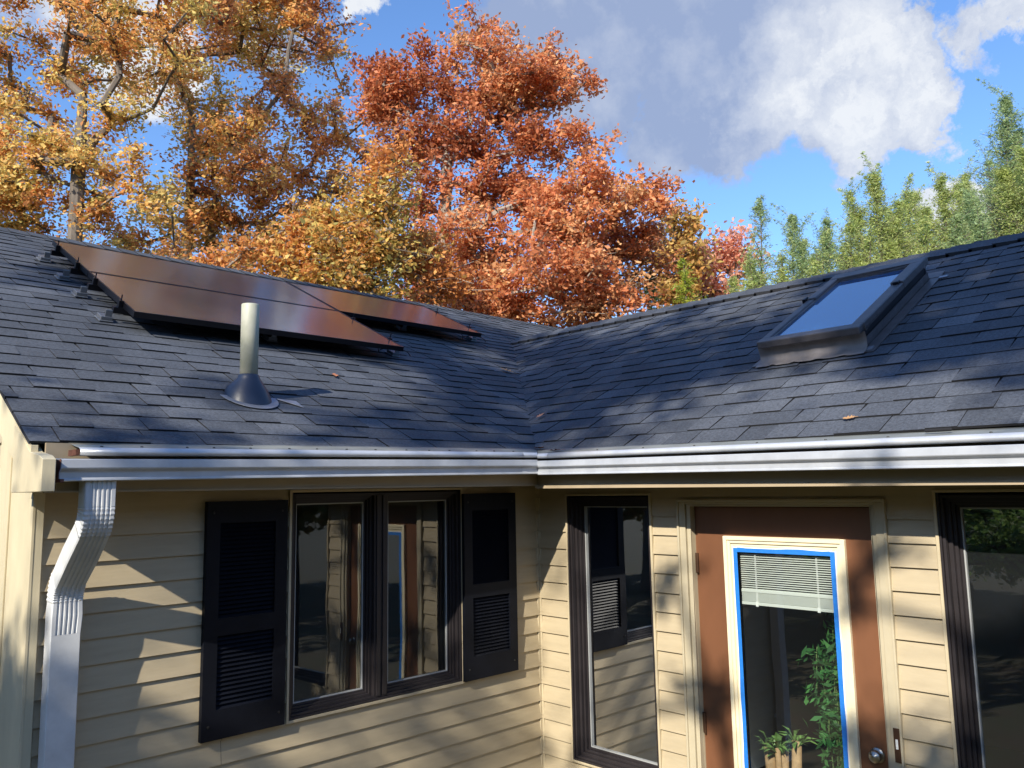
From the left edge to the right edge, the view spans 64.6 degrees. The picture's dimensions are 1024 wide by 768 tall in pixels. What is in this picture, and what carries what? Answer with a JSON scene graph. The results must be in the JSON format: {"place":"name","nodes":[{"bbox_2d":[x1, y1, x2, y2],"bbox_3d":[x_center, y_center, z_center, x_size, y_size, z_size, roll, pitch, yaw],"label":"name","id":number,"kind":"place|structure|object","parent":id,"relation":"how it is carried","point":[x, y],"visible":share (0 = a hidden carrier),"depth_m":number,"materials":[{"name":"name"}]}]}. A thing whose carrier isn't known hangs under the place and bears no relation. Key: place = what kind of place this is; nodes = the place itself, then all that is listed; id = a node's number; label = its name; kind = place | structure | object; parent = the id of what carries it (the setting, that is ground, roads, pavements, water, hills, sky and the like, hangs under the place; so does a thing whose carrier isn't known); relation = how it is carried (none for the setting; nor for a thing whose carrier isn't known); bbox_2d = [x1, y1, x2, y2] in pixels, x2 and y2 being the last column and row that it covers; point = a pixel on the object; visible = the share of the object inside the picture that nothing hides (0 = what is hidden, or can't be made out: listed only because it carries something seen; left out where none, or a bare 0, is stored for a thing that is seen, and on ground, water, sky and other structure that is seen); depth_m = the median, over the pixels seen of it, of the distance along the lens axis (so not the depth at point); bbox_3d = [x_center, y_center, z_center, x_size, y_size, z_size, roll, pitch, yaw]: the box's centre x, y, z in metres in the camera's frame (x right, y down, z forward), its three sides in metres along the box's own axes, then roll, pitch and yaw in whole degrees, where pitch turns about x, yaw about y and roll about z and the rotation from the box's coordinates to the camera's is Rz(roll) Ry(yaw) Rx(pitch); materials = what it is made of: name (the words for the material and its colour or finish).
{"place":"outdoors","nodes":[
{"label":"outdoors","id":0,"kind":"place"},
{"bbox_2d":[0,227,1023,767],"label":"house","id":1,"kind":"structure","parent":0,"point":[242,525],"depth_m":4.21,"materials":[{"name":"plastic"}]},
{"bbox_2d":[285,487,463,723],"bbox_3d":[-0.709,1.098,4.264,1.090,1.087,0.122,6,-10,-43],"label":"window","id":2,"kind":"structure","parent":1,"relation":"in","point":[373,687],"depth_m":4.23,"materials":[{"name":"brown metal"}]},
{"bbox_2d":[565,493,661,767],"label":"window","id":3,"kind":"structure","parent":1,"relation":"in","point":[615,712],"depth_m":4.69,"materials":[{"name":"glass"}]},
{"bbox_2d":[756,725,816,767],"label":"potted plant","id":4,"kind":"object","parent":1,"relation":"in","point":[776,752],"visible":1,"depth_m":4.10,"materials":[{"name":"green plant"}]},
{"bbox_2d":[676,499,905,767],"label":"door","id":5,"kind":"structure","parent":1,"relation":"in","point":[711,533],"depth_m":3.92,"materials":[{"name":"paint"}]},
{"bbox_2d":[796,582,843,767],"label":"potted plant","id":6,"kind":"object","parent":1,"relation":"in","point":[829,714],"visible":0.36,"depth_m":3.86,"materials":[{"name":"green plant"}]},
{"bbox_2d":[924,428,951,431],"bbox_3d":[1.641,0.177,3.121,0.012,0.013,0.100,6,-10,-43],"label":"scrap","id":7,"kind":"object","parent":1,"relation":"on","point":[938,430],"visible":1,"depth_m":3.12,"materials":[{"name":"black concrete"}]},
{"bbox_2d":[932,489,1023,767],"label":"window","id":8,"kind":"structure","parent":1,"relation":"in","point":[956,606],"depth_m":3.34,"materials":[{"name":"brown metal"}]},
{"bbox_2d":[0,0,1023,324],"label":"sky","id":9,"kind":"structure","parent":0,"point":[780,101],"materials":[{"name":"blue"}]},
{"bbox_3d":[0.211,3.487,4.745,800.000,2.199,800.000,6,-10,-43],"label":"ground","id":10,"kind":"structure","parent":0,"visible":0},
{"bbox_2d":[0,0,248,259],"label":"oak tree","id":11,"kind":"object","parent":10,"relation":"on","point":[50,145],"visible":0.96,"depth_m":17.74,"materials":[{"name":"yellow plant"}]},
{"bbox_2d":[2,0,403,273],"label":"oak tree","id":12,"kind":"object","parent":10,"relation":"on","point":[206,220],"visible":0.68,"depth_m":21.84,"materials":[{"name":"orange plant"}]},
{"bbox_2d":[165,116,506,312],"bbox_3d":[-3.346,-0.193,14.862,6.617,9.266,3.973,-1,-7,-3],"label":"oak tree","id":13,"kind":"object","parent":10,"relation":"on","point":[365,249],"visible":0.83,"depth_m":14.79,"materials":[{"name":"orange plant"}]},
{"bbox_2d":[333,0,694,328],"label":"oak tree","id":14,"kind":"object","parent":10,"relation":"on","point":[585,262],"visible":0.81,"depth_m":18.23,"materials":[{"name":"orange plant"}]},
{"bbox_2d":[632,272,661,313],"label":"evergreen tree","id":15,"kind":"object","parent":10,"relation":"on","point":[653,291],"visible":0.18,"depth_m":18.90,"materials":[{"name":"green plant"}]},
{"bbox_2d":[630,192,723,310],"bbox_3d":[6.075,-0.394,29.333,3.644,13.028,3.679,-4,-8,21],"label":"oak tree","id":16,"kind":"object","parent":10,"relation":"on","point":[690,228],"visible":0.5,"depth_m":29.49,"materials":[{"name":"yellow plant"}]},
{"bbox_2d":[668,258,709,303],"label":"evergreen tree","id":17,"kind":"object","parent":10,"relation":"on","point":[683,274],"visible":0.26,"depth_m":16.90,"materials":[{"name":"green plant"}]},
{"bbox_2d":[670,216,776,299],"bbox_3d":[8.129,-0.027,31.275,4.190,12.731,4.825,6,-10,-43],"label":"maple tree","id":18,"kind":"object","parent":10,"relation":"on","point":[730,255],"visible":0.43,"depth_m":31.50,"materials":[{"name":"red plant"}]},
{"bbox_2d":[723,227,772,293],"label":"evergreen tree","id":19,"kind":"object","parent":10,"relation":"on","point":[754,283],"visible":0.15,"depth_m":18.03,"materials":[{"name":"green plant"}]},
{"bbox_2d":[737,244,772,290],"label":"evergreen tree","id":20,"kind":"object","parent":10,"relation":"on","point":[740,264],"visible":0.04,"depth_m":21.09,"materials":[{"name":"green plant"}]},
{"bbox_2d":[739,195,777,285],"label":"evergreen tree","id":21,"kind":"object","parent":10,"relation":"on","point":[757,208],"visible":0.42,"depth_m":18.94,"materials":[{"name":"green plant"}]},
{"bbox_2d":[755,236,796,284],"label":"evergreen tree","id":22,"kind":"object","parent":10,"relation":"on","point":[782,272],"visible":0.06,"depth_m":16.91,"materials":[{"name":"green plant"}]},
{"bbox_2d":[747,202,842,285],"bbox_3d":[6.252,0.145,17.253,2.533,8.842,2.714,6,-10,-43],"label":"evergreen tree","id":23,"kind":"object","parent":10,"relation":"on","point":[792,223],"visible":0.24,"depth_m":17.41,"materials":[{"name":"green plant"}]},
{"bbox_2d":[780,217,813,277],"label":"evergreen tree","id":24,"kind":"object","parent":10,"relation":"on","point":[805,241],"visible":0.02,"depth_m":21.90,"materials":[{"name":"green plant"}]},
{"bbox_2d":[798,224,834,278],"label":"evergreen tree","id":25,"kind":"object","parent":10,"relation":"on","point":[816,264],"visible":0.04,"depth_m":15.91,"materials":[{"name":"green plant"}]},
{"bbox_2d":[813,207,867,272],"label":"evergreen tree","id":26,"kind":"object","parent":10,"relation":"on","point":[835,254],"visible":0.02,"depth_m":18.92,"materials":[{"name":"green plant"}]},
{"bbox_2d":[818,202,890,271],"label":"evergreen tree","id":27,"kind":"object","parent":10,"relation":"on","point":[849,256],"visible":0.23,"depth_m":16.26,"materials":[{"name":"green plant"}]},
{"bbox_2d":[823,151,930,273],"bbox_3d":[7.646,-0.232,16.453,3.013,9.324,2.786,6,-10,-43],"label":"evergreen tree","id":28,"kind":"object","parent":10,"relation":"on","point":[876,194],"visible":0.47,"depth_m":16.84,"materials":[{"name":"green plant"}]},
{"bbox_2d":[841,193,913,266],"bbox_3d":[10.103,-0.147,22.324,2.968,10.579,3.067,6,-10,-43],"label":"evergreen tree","id":29,"kind":"object","parent":10,"relation":"on","point":[865,215],"visible":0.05,"depth_m":22.73,"materials":[{"name":"green plant"}]},
{"bbox_2d":[867,189,933,249],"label":"evergreen tree","id":30,"kind":"object","parent":10,"relation":"on","point":[918,202],"visible":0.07,"depth_m":22.90,"materials":[{"name":"green plant"}]},
{"bbox_2d":[867,172,939,256],"bbox_3d":[8.732,-0.178,17.434,2.992,9.434,2.980,6,-10,-43],"label":"evergreen tree","id":31,"kind":"object","parent":10,"relation":"on","point":[910,204],"visible":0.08,"depth_m":17.85,"materials":[{"name":"green plant"}]},
{"bbox_2d":[883,217,938,259],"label":"evergreen tree","id":32,"kind":"object","parent":10,"relation":"on","point":[925,224],"visible":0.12,"depth_m":15.95,"materials":[{"name":"green plant"}]},
{"bbox_2d":[904,161,972,251],"bbox_3d":[9.226,-0.211,17.088,2.634,9.395,2.761,2,-8,-23],"label":"evergreen tree","id":33,"kind":"object","parent":10,"relation":"on","point":[944,199],"visible":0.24,"depth_m":17.37,"materials":[{"name":"green plant"}]},
{"bbox_2d":[942,155,990,241],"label":"evergreen tree","id":34,"kind":"object","parent":10,"relation":"on","point":[963,178],"visible":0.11,"depth_m":22.74,"materials":[{"name":"green plant"}]},
{"bbox_2d":[932,182,1005,248],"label":"evergreen tree","id":35,"kind":"object","parent":10,"relation":"on","point":[973,221],"visible":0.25,"depth_m":15.48,"materials":[{"name":"green plant"}]},
{"bbox_2d":[959,139,999,242],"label":"evergreen tree","id":36,"kind":"object","parent":10,"relation":"on","point":[987,173],"visible":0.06,"depth_m":18.96,"materials":[{"name":"green plant"}]},
{"bbox_2d":[951,78,1023,242],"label":"evergreen tree","id":37,"kind":"object","parent":10,"relation":"on","point":[1006,131],"visible":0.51,"depth_m":16.90,"materials":[{"name":"green plant"}]},
{"bbox_2d":[979,159,1014,240],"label":"evergreen tree","id":38,"kind":"object","parent":10,"relation":"on","point":[991,202],"visible":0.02,"depth_m":17.92,"materials":[{"name":"green plant"}]},
{"bbox_2d":[986,135,1023,238],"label":"evergreen tree","id":39,"kind":"object","parent":10,"relation":"on","point":[1010,198],"visible":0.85,"depth_m":15.80,"materials":[{"name":"green plant"}]}
]}

